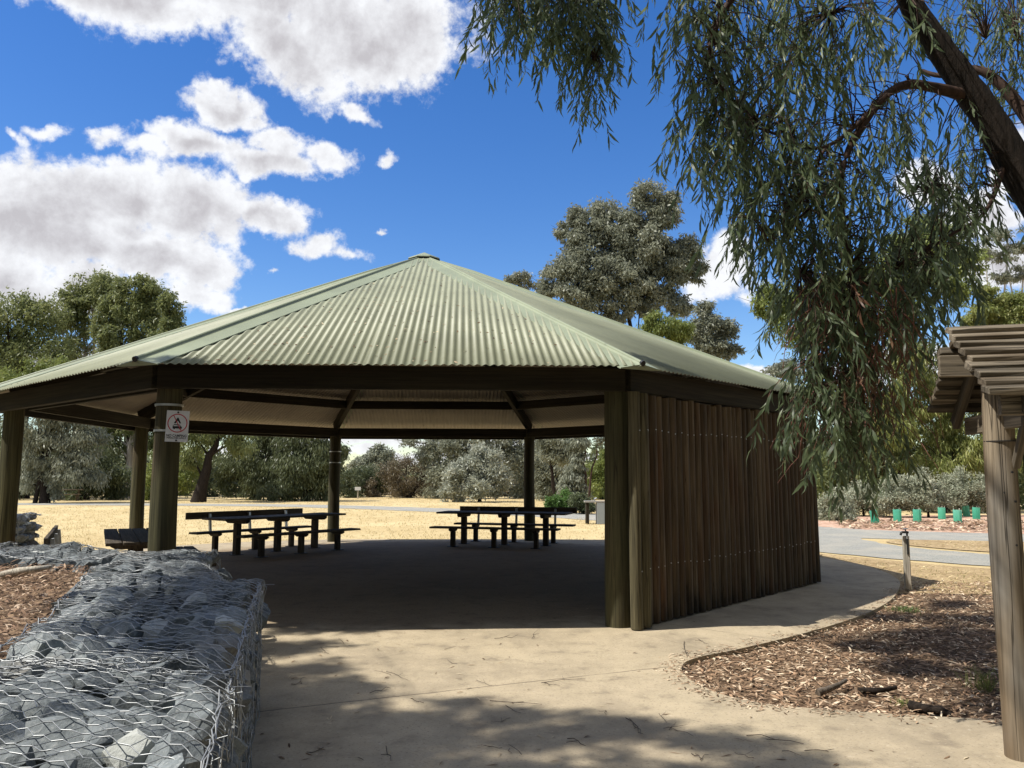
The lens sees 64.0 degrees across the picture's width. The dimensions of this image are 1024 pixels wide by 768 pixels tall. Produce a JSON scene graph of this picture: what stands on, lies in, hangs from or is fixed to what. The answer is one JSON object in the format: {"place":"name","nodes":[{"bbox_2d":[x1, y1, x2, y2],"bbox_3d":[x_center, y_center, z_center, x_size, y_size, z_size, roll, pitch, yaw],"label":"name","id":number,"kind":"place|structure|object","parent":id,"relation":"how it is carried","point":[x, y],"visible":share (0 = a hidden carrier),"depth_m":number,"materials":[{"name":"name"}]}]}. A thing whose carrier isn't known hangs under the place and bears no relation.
{"place":"outdoors","nodes":[
{"label":"outdoors","id":0,"kind":"place"},
{"bbox_2d":[0,559,91,659],"bbox_3d":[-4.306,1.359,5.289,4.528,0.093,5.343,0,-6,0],"label":"raised bed chips","id":1,"kind":"object","parent":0,"point":[30,598],"visible":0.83,"depth_m":5.54,"materials":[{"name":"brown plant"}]},
{"bbox_2d":[0,565,51,579],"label":"fallen branch","id":2,"kind":"object","parent":1,"relation":"on","point":[14,572],"visible":1,"depth_m":6.35,"materials":[{"name":"brown wood"}]},
{"bbox_2d":[0,0,1023,470],"label":"sky","id":3,"kind":"structure","parent":0,"point":[235,155],"materials":[{"name":"blue"}]},
{"bbox_2d":[5,539,1023,767],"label":"concrete floor","id":4,"kind":"structure","parent":0,"point":[592,658],"depth_m":6.73,"materials":[{"name":"beige concrete"}]},
{"bbox_2d":[0,541,17,550],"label":"rock gabion","id":5,"kind":"object","parent":4,"relation":"on","point":[9,544],"visible":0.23,"depth_m":8.55,"materials":[{"name":"stone"}]},
{"bbox_2d":[43,525,81,550],"bbox_3d":[-6.200,2.466,11.428,0.479,0.839,3.001,3,-7,-27],"label":"park bench","id":6,"kind":"object","parent":4,"relation":"on","point":[53,536],"visible":0.23,"depth_m":11.37,"materials":[{"name":"wood"}]},
{"bbox_2d":[0,541,232,622],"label":"rock gabion","id":7,"kind":"object","parent":4,"relation":"on","point":[69,553],"visible":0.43,"depth_m":7.67,"materials":[{"name":"stone"}]},
{"bbox_2d":[0,657,250,767],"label":"rock gabion","id":8,"kind":"object","parent":4,"relation":"on","point":[67,716],"visible":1,"depth_m":2.62,"materials":[{"name":"stone"}]},
{"bbox_2d":[104,528,147,551],"bbox_3d":[-5.441,2.550,11.803,0.808,0.756,3.101,3,-7,-27],"label":"picnic table","id":9,"kind":"object","parent":4,"relation":"on","point":[134,539],"visible":0.61,"depth_m":11.08,"materials":[{"name":"wood"}]},
{"bbox_2d":[0,574,273,767],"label":"rock gabion","id":10,"kind":"object","parent":4,"relation":"on","point":[128,622],"visible":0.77,"depth_m":4.14,"materials":[{"name":"stone"}]},
{"bbox_2d":[66,557,227,595],"bbox_3d":[-2.889,1.923,6.525,1.154,0.936,1.661,3,-7,-24],"label":"rock gabion","id":11,"kind":"object","parent":4,"relation":"on","point":[190,568],"visible":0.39,"depth_m":6.66,"materials":[{"name":"stone"}]},
{"bbox_2d":[176,546,216,565],"bbox_3d":[-4.744,2.743,12.134,0.340,0.446,3.001,3,-7,-27],"label":"backless bench","id":12,"kind":"object","parent":4,"relation":"on","point":[193,548],"visible":0.13,"depth_m":13.07,"materials":[{"name":"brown wood"}]},
{"bbox_2d":[185,508,310,552],"bbox_3d":[-5.675,3.198,17.969,0.479,0.839,3.001,-5,-8,36],"label":"park bench","id":13,"kind":"object","parent":4,"relation":"on","point":[215,535],"visible":0.84,"depth_m":17.85,"materials":[{"name":"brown wood"}]},
{"bbox_2d":[202,512,345,555],"bbox_3d":[-4.994,3.183,17.460,0.808,0.756,3.101,-5,-8,36],"label":"picnic table","id":14,"kind":"object","parent":4,"relation":"on","point":[277,519],"visible":1,"depth_m":17.37,"materials":[{"name":"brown wood"}]},
{"bbox_2d":[234,528,359,557],"bbox_3d":[-4.369,3.285,16.979,0.340,0.446,3.001,-5,-8,36],"label":"backless bench","id":15,"kind":"object","parent":4,"relation":"on","point":[300,535],"visible":1,"depth_m":16.91,"materials":[{"name":"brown wood"}]},
{"bbox_2d":[0,252,820,629],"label":"picnic shelter","id":16,"kind":"object","parent":4,"relation":"on","point":[702,514],"visible":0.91,"depth_m":10.27,"materials":[{"name":"metal"}]},
{"bbox_2d":[165,410,189,441],"bbox_3d":[-3.486,0.440,8.530,0.232,0.332,0.011,2,-7,-14],"label":"no camping sign","id":17,"kind":"object","parent":16,"relation":"attached to","point":[177,425],"visible":1,"depth_m":8.53,"materials":[{"name":"metal"}]},
{"bbox_2d":[216,261,556,362],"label":"roof litter","id":18,"kind":"object","parent":16,"relation":"on","point":[388,335],"visible":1,"depth_m":9.56,"materials":[{"name":"brown plant"}]},
{"bbox_2d":[429,526,560,548],"bbox_3d":[-0.405,3.439,18.361,3.001,0.446,0.340,-2,-7,17],"label":"backless bench","id":19,"kind":"object","parent":4,"relation":"on","point":[493,530],"visible":1,"depth_m":18.31,"materials":[{"name":"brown wood"}]},
{"bbox_2d":[436,511,572,545],"bbox_3d":[-0.179,3.368,19.121,3.101,0.756,0.808,-2,-7,17],"label":"picnic table","id":20,"kind":"object","parent":4,"relation":"on","point":[504,515],"visible":1,"depth_m":19.01,"materials":[{"name":"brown wood"}]},
{"bbox_2d":[454,506,576,543],"bbox_3d":[0.068,3.418,19.933,3.001,0.839,0.479,-2,-7,17],"label":"picnic table","id":21,"kind":"object","parent":4,"relation":"on","point":[525,509],"visible":0.82,"depth_m":19.97,"materials":[{"name":"metal"}]},
{"bbox_2d":[296,632,831,760],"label":"twigs","id":22,"kind":"object","parent":4,"relation":"on","point":[604,712],"visible":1,"depth_m":5.31,"materials":[{"name":"brown wood"}]},
{"bbox_2d":[260,546,967,767],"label":"concrete litter","id":23,"kind":"object","parent":4,"relation":"on","point":[513,703],"visible":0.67,"depth_m":5.72,"materials":[{"name":"brown plant"}]},
{"bbox_2d":[656,587,1001,724],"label":"spilled chips","id":24,"kind":"object","parent":4,"relation":"on","point":[700,691],"visible":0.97,"depth_m":6.28,"materials":[{"name":"brown wood"}]},
{"bbox_2d":[927,324,1023,761],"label":"pergola","id":25,"kind":"object","parent":4,"relation":"on","point":[980,368],"visible":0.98,"depth_m":4.75,"materials":[{"name":"brown wood"}]},
{"bbox_2d":[17,477,1023,567],"bbox_3d":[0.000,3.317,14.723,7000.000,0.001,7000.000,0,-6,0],"label":"ground","id":26,"kind":"structure","parent":0,"point":[379,530],"depth_m":29.84,"materials":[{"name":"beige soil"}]},
{"bbox_2d":[15,512,41,547],"bbox_3d":[-10.245,2.991,16.037,1.688,0.957,1.221,1,-7,-11],"label":"rock gabion","id":27,"kind":"object","parent":26,"relation":"on","point":[26,535],"visible":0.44,"depth_m":15.99,"materials":[{"name":"stone"}]},
{"bbox_2d":[0,353,69,502],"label":"eucalyptus tree","id":28,"kind":"object","parent":26,"relation":"on","point":[5,375],"visible":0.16,"depth_m":50.13,"materials":[{"name":"green plant"}]},
{"bbox_2d":[0,286,82,498],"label":"eucalyptus tree","id":29,"kind":"object","parent":26,"relation":"on","point":[19,342],"visible":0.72,"depth_m":60.22,"materials":[{"name":"green plant"}]},
{"bbox_2d":[1,417,115,502],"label":"drooping tree","id":30,"kind":"object","parent":26,"relation":"on","point":[74,462],"visible":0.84,"depth_m":49.30,"materials":[{"name":"green plant"}]},
{"bbox_2d":[0,413,132,500],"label":"drooping tree","id":31,"kind":"object","parent":26,"relation":"on","point":[120,479],"visible":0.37,"depth_m":56.18,"materials":[{"name":"green plant"}]},
{"bbox_2d":[57,489,83,500],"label":"picnic table","id":32,"kind":"object","parent":26,"relation":"on","point":[78,495],"visible":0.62,"depth_m":54.27,"materials":[{"name":"brown wood"}]},
{"bbox_2d":[49,265,125,496],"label":"eucalyptus tree","id":33,"kind":"object","parent":26,"relation":"on","point":[82,301],"visible":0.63,"depth_m":66.49,"materials":[{"name":"green plant"}]},
{"bbox_2d":[95,427,153,498],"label":"gum tree","id":34,"kind":"object","parent":26,"relation":"on","point":[117,435],"visible":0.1,"depth_m":59.42,"materials":[{"name":"green plant"}]},
{"bbox_2d":[85,271,177,459],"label":"eucalyptus tree","id":35,"kind":"object","parent":26,"relation":"on","point":[140,313],"visible":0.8,"depth_m":63.36,"materials":[{"name":"green plant"}]},
{"bbox_2d":[143,288,188,337],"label":"eucalyptus tree","id":36,"kind":"object","parent":26,"relation":"on","point":[170,319],"visible":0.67,"depth_m":61.79,"materials":[{"name":"green plant"}]},
{"bbox_2d":[145,444,207,500],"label":"acacia shrub","id":37,"kind":"object","parent":26,"relation":"on","point":[188,480],"visible":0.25,"depth_m":55.41,"materials":[{"name":"green plant"}]},
{"bbox_2d":[29,463,367,497],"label":"dark undergrowth","id":38,"kind":"object","parent":26,"relation":"on","point":[351,492],"visible":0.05,"depth_m":63.09,"materials":[{"name":"green plant"}]},
{"bbox_2d":[179,433,260,501],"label":"leaning tree","id":39,"kind":"object","parent":26,"relation":"on","point":[236,445],"visible":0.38,"depth_m":51.48,"materials":[{"name":"green plant"}]},
{"bbox_2d":[210,436,295,499],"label":"drooping tree","id":40,"kind":"object","parent":26,"relation":"on","point":[250,474],"visible":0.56,"depth_m":55.92,"materials":[{"name":"green plant"}]},
{"bbox_2d":[252,437,352,501],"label":"drooping tree","id":41,"kind":"object","parent":26,"relation":"on","point":[303,467],"visible":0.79,"depth_m":53.02,"materials":[{"name":"green plant"}]},
{"bbox_2d":[355,487,360,498],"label":"white marker sign","id":42,"kind":"object","parent":26,"relation":"on","point":[357,488],"visible":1,"depth_m":59.19,"materials":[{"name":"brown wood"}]},
{"bbox_2d":[344,441,396,480],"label":"gum tree","id":43,"kind":"object","parent":26,"relation":"on","point":[378,453],"visible":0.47,"depth_m":94.04,"materials":[{"name":"green plant"}]},
{"bbox_2d":[353,460,393,496],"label":"dense shrub","id":44,"kind":"object","parent":26,"relation":"on","point":[368,475],"visible":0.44,"depth_m":65.10,"materials":[{"name":"green plant"}]},
{"bbox_2d":[373,450,436,497],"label":"bare shrub","id":45,"kind":"object","parent":26,"relation":"on","point":[401,490],"visible":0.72,"depth_m":61.20,"materials":[{"name":"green plant"}]},
{"bbox_2d":[397,439,537,498],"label":"grey gum","id":46,"kind":"object","parent":26,"relation":"on","point":[436,451],"visible":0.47,"depth_m":59.21,"materials":[{"name":"green plant"}]},
{"bbox_2d":[350,471,596,496],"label":"brown undergrowth","id":47,"kind":"object","parent":26,"relation":"on","point":[370,490],"visible":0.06,"depth_m":63.54,"materials":[{"name":"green plant"}]},
{"bbox_2d":[435,441,515,502],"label":"silver shrub","id":48,"kind":"object","parent":26,"relation":"on","point":[475,474],"visible":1,"depth_m":51.30,"materials":[{"name":"green plant"}]},
{"bbox_2d":[503,269,546,478],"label":"eucalyptus tree","id":49,"kind":"object","parent":26,"relation":"on","point":[517,278],"visible":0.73,"depth_m":76.02,"materials":[{"name":"green plant"}]},
{"bbox_2d":[32,443,1023,488],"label":"distant woodland","id":50,"kind":"object","parent":26,"relation":"on","point":[592,454],"visible":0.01,"depth_m":92.28,"materials":[{"name":"green plant"}]},
{"bbox_2d":[455,0,642,152],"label":"weeping gum","id":51,"kind":"object","parent":26,"relation":"on","point":[588,52],"visible":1,"depth_m":7.44,"materials":[{"name":"green plant"}]},
{"bbox_2d":[534,449,569,500],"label":"acacia shrub","id":52,"kind":"object","parent":26,"relation":"on","point":[542,474],"visible":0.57,"depth_m":54.22,"materials":[{"name":"green plant"}]},
{"bbox_2d":[534,438,573,495],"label":"grey gum","id":53,"kind":"object","parent":26,"relation":"on","point":[552,452],"visible":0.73,"depth_m":47.32,"materials":[{"name":"green plant"}]},
{"bbox_2d":[543,487,577,508],"bbox_3d":[2.163,5.223,36.636,1.851,1.260,1.419,0,-6,0],"label":"green shrub","id":54,"kind":"object","parent":26,"relation":"on","point":[557,500],"visible":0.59,"depth_m":36.34,"materials":[{"name":"green plant"}]},
{"bbox_2d":[554,438,593,497],"bbox_3d":[3.024,4.152,39.705,1.921,3.992,1.886,0,-6,0],"label":"tree","id":55,"kind":"object","parent":26,"relation":"on","point":[572,479],"visible":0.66,"depth_m":39.46,"materials":[{"name":"green plant"}]},
{"bbox_2d":[566,491,595,513],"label":"dense shrub","id":56,"kind":"object","parent":26,"relation":"on","point":[577,499],"visible":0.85,"depth_m":35.34,"materials":[{"name":"green plant"}]},
{"bbox_2d":[581,445,604,499],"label":"acacia shrub","id":57,"kind":"object","parent":26,"relation":"on","point":[598,479],"visible":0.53,"depth_m":57.23,"materials":[{"name":"green plant"}]},
{"bbox_2d":[584,498,604,523],"bbox_3d":[2.931,4.379,28.346,0.850,0.899,0.500,0,-6,0],"label":"barbecue cabinet","id":58,"kind":"object","parent":26,"relation":"on","point":[600,512],"visible":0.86,"depth_m":28.11,"materials":[{"name":"metal"}]},
{"bbox_2d":[587,437,603,497],"bbox_3d":[4.202,4.021,39.334,1.394,4.196,0.942,-4,-7,31],"label":"leaning tree","id":59,"kind":"object","parent":26,"relation":"on","point":[599,441],"visible":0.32,"depth_m":39.32,"materials":[{"name":"green plant"}]},
{"bbox_2d":[533,178,710,326],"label":"eucalyptus tree","id":60,"kind":"object","parent":26,"relation":"on","point":[632,239],"visible":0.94,"depth_m":55.45,"materials":[{"name":"green plant"}]},
{"bbox_2d":[636,308,697,345],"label":"acacia shrub","id":61,"kind":"object","parent":26,"relation":"on","point":[673,329],"visible":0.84,"depth_m":44.21,"materials":[{"name":"green plant"}]},
{"bbox_2d":[683,298,746,361],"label":"eucalyptus tree","id":62,"kind":"object","parent":26,"relation":"on","point":[714,332],"visible":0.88,"depth_m":50.21,"materials":[{"name":"green plant"}]},
{"bbox_2d":[760,355,802,384],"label":"acacia shrub","id":63,"kind":"object","parent":26,"relation":"on","point":[775,368],"visible":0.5,"depth_m":40.07,"materials":[{"name":"green plant"}]},
{"bbox_2d":[742,213,992,505],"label":"eucalyptus tree","id":64,"kind":"object","parent":26,"relation":"on","point":[761,306],"visible":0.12,"depth_m":46.47,"materials":[{"name":"green plant"}]},
{"bbox_2d":[802,332,1022,505],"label":"wattle tree","id":65,"kind":"object","parent":26,"relation":"on","point":[921,429],"visible":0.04,"depth_m":40.42,"materials":[{"name":"green plant"}]},
{"bbox_2d":[816,448,1023,511],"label":"grey undergrowth","id":66,"kind":"object","parent":26,"relation":"on","point":[882,471],"visible":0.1,"depth_m":39.03,"materials":[{"name":"green plant"}]},
{"bbox_2d":[873,342,1022,512],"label":"wattle tree","id":67,"kind":"object","parent":26,"relation":"on","point":[960,442],"visible":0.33,"depth_m":36.65,"materials":[{"name":"green plant"}]},
{"bbox_2d":[955,282,1023,325],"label":"wattle tree","id":68,"kind":"object","parent":26,"relation":"on","point":[1005,308],"visible":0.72,"depth_m":40.34,"materials":[{"name":"green plant"}]},
{"bbox_2d":[979,225,1023,293],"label":"eucalyptus tree","id":69,"kind":"object","parent":26,"relation":"on","point":[1005,278],"visible":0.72,"depth_m":61.36,"materials":[{"name":"green plant"}]},
{"bbox_2d":[18,503,1023,565],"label":"gravel road","id":70,"kind":"structure","parent":0,"point":[849,541],"depth_m":21.64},
{"bbox_2d":[682,579,1001,719],"bbox_3d":[10.872,2.328,6.017,19.760,0.001,11.037,-5,-8,36],"label":"mulch bed","id":71,"kind":"object","parent":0,"point":[852,706],"visible":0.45,"depth_m":7.14,"materials":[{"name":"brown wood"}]},
{"bbox_2d":[633,0,1023,524],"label":"weeping gum","id":72,"kind":"object","parent":71,"relation":"on","point":[844,339],"visible":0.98,"depth_m":6.17,"materials":[{"name":"green plant"}]},
{"bbox_2d":[815,678,847,695],"bbox_3d":[2.442,2.297,6.211,0.435,0.063,0.068,5,-8,-39],"label":"bark log","id":73,"kind":"object","parent":71,"relation":"on","point":[821,691],"visible":1,"depth_m":6.12,"materials":[{"name":"brown wood"}]},
{"bbox_2d":[857,685,896,694],"bbox_3d":[2.767,2.304,6.166,0.327,0.055,0.123,1,-6,-5],"label":"charred log","id":74,"kind":"object","parent":71,"relation":"on","point":[874,690],"visible":1,"depth_m":6.14,"materials":[{"name":"brown wood"}]},
{"bbox_2d":[890,696,917,708],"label":"grass tuft","id":75,"kind":"object","parent":71,"relation":"on","point":[901,701],"visible":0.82,"depth_m":5.92,"materials":[{"name":"green plant"}]},
{"bbox_2d":[884,604,930,614],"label":"grass tuft","id":76,"kind":"object","parent":71,"relation":"on","point":[900,609],"visible":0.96,"depth_m":9.95,"materials":[{"name":"green plant"}]},
{"bbox_2d":[907,700,951,716],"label":"bark clump","id":77,"kind":"object","parent":71,"relation":"on","point":[925,708],"visible":0.94,"depth_m":5.65,"materials":[{"name":"brown wood"}]},
{"bbox_2d":[953,661,999,693],"bbox_3d":[3.594,2.238,6.289,0.430,0.239,0.366,5,-8,-38],"label":"grass tuft","id":78,"kind":"object","parent":71,"relation":"on","point":[981,678],"visible":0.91,"depth_m":6.26,"materials":[{"name":"green plant"}]},
{"bbox_2d":[820,553,991,593],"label":"leafy verge","id":79,"kind":"structure","parent":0,"point":[930,577],"depth_m":13.80,"materials":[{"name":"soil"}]},
{"bbox_2d":[900,528,911,589],"bbox_3d":[5.640,2.507,11.751,0.130,0.870,0.132,-2,-7,17],"label":"garden tap","id":80,"kind":"object","parent":79,"relation":"on","point":[906,563],"visible":1,"depth_m":11.73,"materials":[{"name":"grey wood"}]},
{"bbox_2d":[820,540,1023,594],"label":"verge leaves","id":81,"kind":"object","parent":79,"relation":"on","point":[938,573],"visible":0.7,"depth_m":13.54,"materials":[{"name":"plant"}]},
{"bbox_2d":[818,515,1023,533],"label":"mulch strip","id":82,"kind":"object","parent":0,"point":[825,523],"visible":0.4,"depth_m":27.90,"materials":[{"name":"brown wood"}]},
{"bbox_2d":[817,486,860,520],"bbox_3d":[11.938,4.636,30.739,2.272,1.793,1.751,-5,-8,38],"label":"saltbush","id":83,"kind":"object","parent":82,"relation":"on","point":[823,510],"visible":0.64,"depth_m":30.41,"materials":[{"name":"green plant"}]},
{"bbox_2d":[841,478,888,516],"bbox_3d":[14.377,4.726,33.891,2.568,1.779,1.923,0,-6,0],"label":"saltbush","id":84,"kind":"object","parent":82,"relation":"on","point":[862,500],"visible":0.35,"depth_m":33.48,"materials":[{"name":"green plant"}]},
{"bbox_2d":[869,509,878,522],"bbox_3d":[12.710,4.622,28.693,0.330,0.533,0.281,3,-7,-25],"label":"tree guard","id":85,"kind":"object","parent":82,"relation":"on","point":[874,520],"visible":0.39,"depth_m":28.61,"materials":[{"name":"green plastic"}]},
{"bbox_2d":[867,473,923,517],"bbox_3d":[15.348,4.417,32.801,2.473,1.993,1.778,0,-6,0],"label":"saltbush","id":86,"kind":"object","parent":82,"relation":"on","point":[896,495],"visible":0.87,"depth_m":32.48,"materials":[{"name":"green plant"}]},
{"bbox_2d":[893,508,901,521],"bbox_3d":[13.908,4.712,29.526,0.268,0.500,0.281,0,-6,-2],"label":"tree guard","id":87,"kind":"object","parent":82,"relation":"on","point":[897,516],"visible":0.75,"depth_m":29.45,"materials":[{"name":"green plastic"}]},
{"bbox_2d":[913,508,921,521],"bbox_3d":[14.623,4.712,29.528,0.266,0.500,0.278,0,-6,2],"label":"tree guard","id":88,"kind":"object","parent":82,"relation":"on","point":[916,514],"visible":0.81,"depth_m":29.45,"materials":[{"name":"green plastic"}]},
{"bbox_2d":[898,464,958,517],"bbox_3d":[16.529,4.263,32.768,2.330,2.224,1.736,3,-7,-23],"label":"saltbush","id":89,"kind":"object","parent":82,"relation":"on","point":[935,498],"visible":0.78,"depth_m":32.46,"materials":[{"name":"green plant"}]},
{"bbox_2d":[834,518,1023,531],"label":"chips","id":90,"kind":"object","parent":82,"relation":"on","point":[947,524],"visible":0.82,"depth_m":27.24,"materials":[{"name":"brown wood"}]},
{"bbox_2d":[938,506,945,518],"bbox_3d":[16.449,4.913,31.325,0.264,0.504,0.279,3,-7,-27],"label":"tree guard","id":91,"kind":"object","parent":82,"relation":"on","point":[941,513],"visible":0.94,"depth_m":31.24,"materials":[{"name":"green plastic"}]},
{"bbox_2d":[953,508,961,522],"bbox_3d":[15.847,4.665,29.111,0.259,0.500,0.284,0,-6,2],"label":"tree guard","id":92,"kind":"object","parent":82,"relation":"on","point":[957,515],"visible":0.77,"depth_m":29.03,"materials":[{"name":"green plastic"}]},
{"bbox_2d":[934,464,985,510],"bbox_3d":[18.318,4.362,33.710,2.118,2.240,2.063,-5,-8,37],"label":"saltbush","id":93,"kind":"object","parent":82,"relation":"on","point":[962,491],"visible":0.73,"depth_m":33.47,"materials":[{"name":"green plant"}]},
{"bbox_2d":[962,504,970,516],"bbox_3d":[18.501,5.141,33.349,0.296,0.519,0.280,0,-6,0],"label":"tree guard","id":94,"kind":"object","parent":82,"relation":"on","point":[966,511],"visible":0.98,"depth_m":33.27,"materials":[{"name":"green plastic"}]},
{"bbox_2d":[963,472,986,513],"bbox_3d":[19.695,4.528,33.772,2.099,1.916,2.014,6,-9,-41],"label":"saltbush","id":95,"kind":"object","parent":82,"relation":"on","point":[981,505],"visible":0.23,"depth_m":33.52,"materials":[{"name":"green plant"}]},
{"bbox_2d":[972,506,979,518],"bbox_3d":[17.776,4.913,31.326,0.278,0.508,0.284,3,-7,-22],"label":"tree guard","id":96,"kind":"object","parent":82,"relation":"on","point":[975,512],"visible":0.91,"depth_m":31.24,"materials":[{"name":"green plastic"}]},
{"bbox_2d":[886,540,1023,551],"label":"leafy island","id":97,"kind":"structure","parent":0,"point":[950,545],"depth_m":19.66,"materials":[{"name":"soil"}]}
]}

